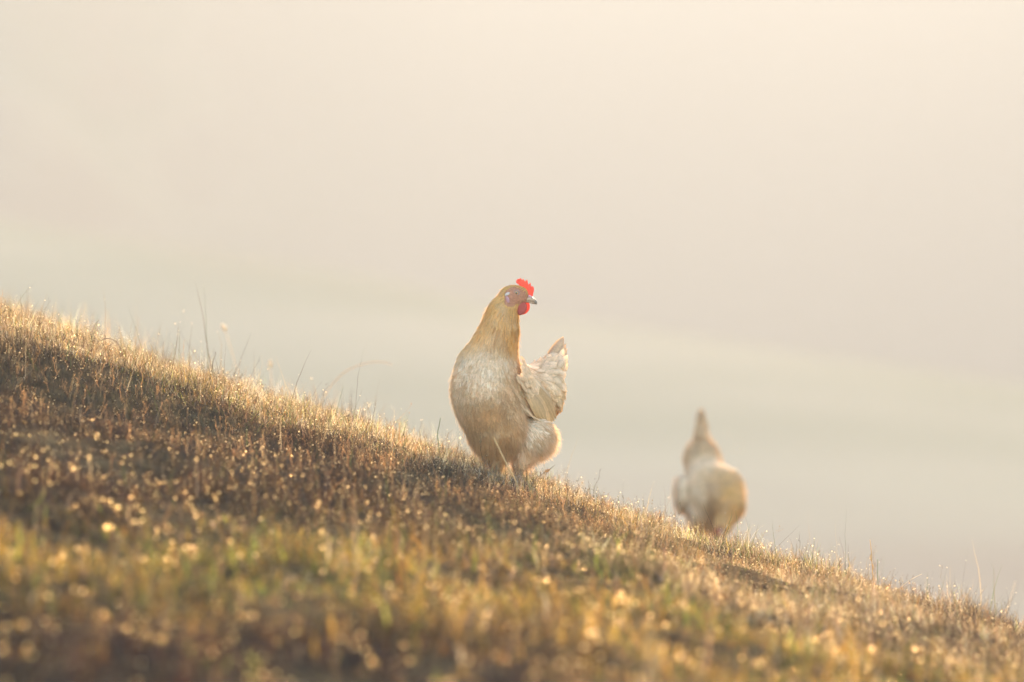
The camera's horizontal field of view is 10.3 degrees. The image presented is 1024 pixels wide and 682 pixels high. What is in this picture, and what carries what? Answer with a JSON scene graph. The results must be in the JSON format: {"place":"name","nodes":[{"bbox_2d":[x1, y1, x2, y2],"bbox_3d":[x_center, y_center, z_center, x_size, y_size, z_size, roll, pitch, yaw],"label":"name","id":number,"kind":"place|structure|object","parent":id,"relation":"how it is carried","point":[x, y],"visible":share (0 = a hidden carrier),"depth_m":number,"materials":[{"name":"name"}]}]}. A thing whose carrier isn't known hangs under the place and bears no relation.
{"place":"outdoors","nodes":[
{"label":"outdoors","id":0,"kind":"place"},
{"bbox_2d":[0,0,1023,681],"bbox_3d":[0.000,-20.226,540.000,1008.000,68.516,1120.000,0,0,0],"label":"hillside","id":1,"kind":"structure","parent":0,"point":[780,242],"depth_m":470.47,"materials":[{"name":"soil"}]},
{"bbox_2d":[92,320,120,356],"bbox_3d":[-0.852,0.025,11.950,0.060,0.141,0.003,0,0,0],"label":"grass stalk","id":2,"kind":"object","parent":1,"relation":"on","point":[107,338],"depth_m":11.95,"materials":[{"name":"brown plant"}]},
{"bbox_2d":[222,324,240,379],"bbox_3d":[-0.712,0.059,14.600,0.067,0.208,0.011,0,0,0],"label":"grass stalk","id":3,"kind":"object","parent":1,"relation":"on","point":[223,327],"depth_m":14.60,"materials":[{"name":"beige plant"}]},
{"bbox_2d":[268,360,273,396],"bbox_3d":[-0.618,0.119,14.601,0.014,0.144,0.009,0,0,-23],"label":"grass stalk","id":4,"kind":"object","parent":1,"relation":"on","point":[270,363],"depth_m":14.60,"materials":[{"name":"beige plant"}]},
{"bbox_2d":[317,361,390,408],"bbox_3d":[-0.398,0.138,14.200,0.199,0.173,0.002,0,0,0],"label":"grass stalk","id":5,"kind":"object","parent":1,"relation":"on","point":[344,372],"depth_m":14.20,"materials":[{"name":"beige plant"}]},
{"bbox_2d":[493,437,517,494],"bbox_3d":[-0.014,0.259,11.680,0.052,0.122,0.004,0,0,0],"label":"grass stalk","id":6,"kind":"object","parent":1,"relation":"on","point":[495,441],"depth_m":11.68,"materials":[{"name":"beige plant"}]},
{"bbox_2d":[446,278,567,483],"bbox_3d":[0.017,0.085,12.047,0.364,0.436,0.191,0,0,-38],"label":"hen","id":7,"kind":"object","parent":1,"relation":"on","point":[501,393],"visible":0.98,"depth_m":11.95,"materials":[{"name":"beige"}]},
{"bbox_2d":[0,287,1022,681],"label":"dew drops","id":8,"kind":"object","parent":1,"relation":"on","point":[418,563],"visible":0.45,"depth_m":9.71,"materials":[{"name":"liquid"}]},
{"bbox_2d":[671,409,747,539],"bbox_3d":[0.568,0.433,16.021,0.238,0.481,0.326,0,0,-44],"label":"hen","id":9,"kind":"object","parent":1,"relation":"on","point":[711,483],"visible":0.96,"depth_m":15.94,"materials":[{"name":"beige"}]},
{"bbox_2d":[870,541,873,580],"bbox_3d":[0.763,0.493,12.000,0.017,0.149,0.005,0,0,0],"label":"grass stalk","id":10,"kind":"object","parent":1,"relation":"on","point":[871,561],"depth_m":12.00,"materials":[{"name":"beige plant"}]},
{"bbox_2d":[0,283,1023,681],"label":"grass","id":11,"kind":"structure","parent":0,"point":[246,401],"depth_m":9.67,"materials":[{"name":"plant"}]}
]}

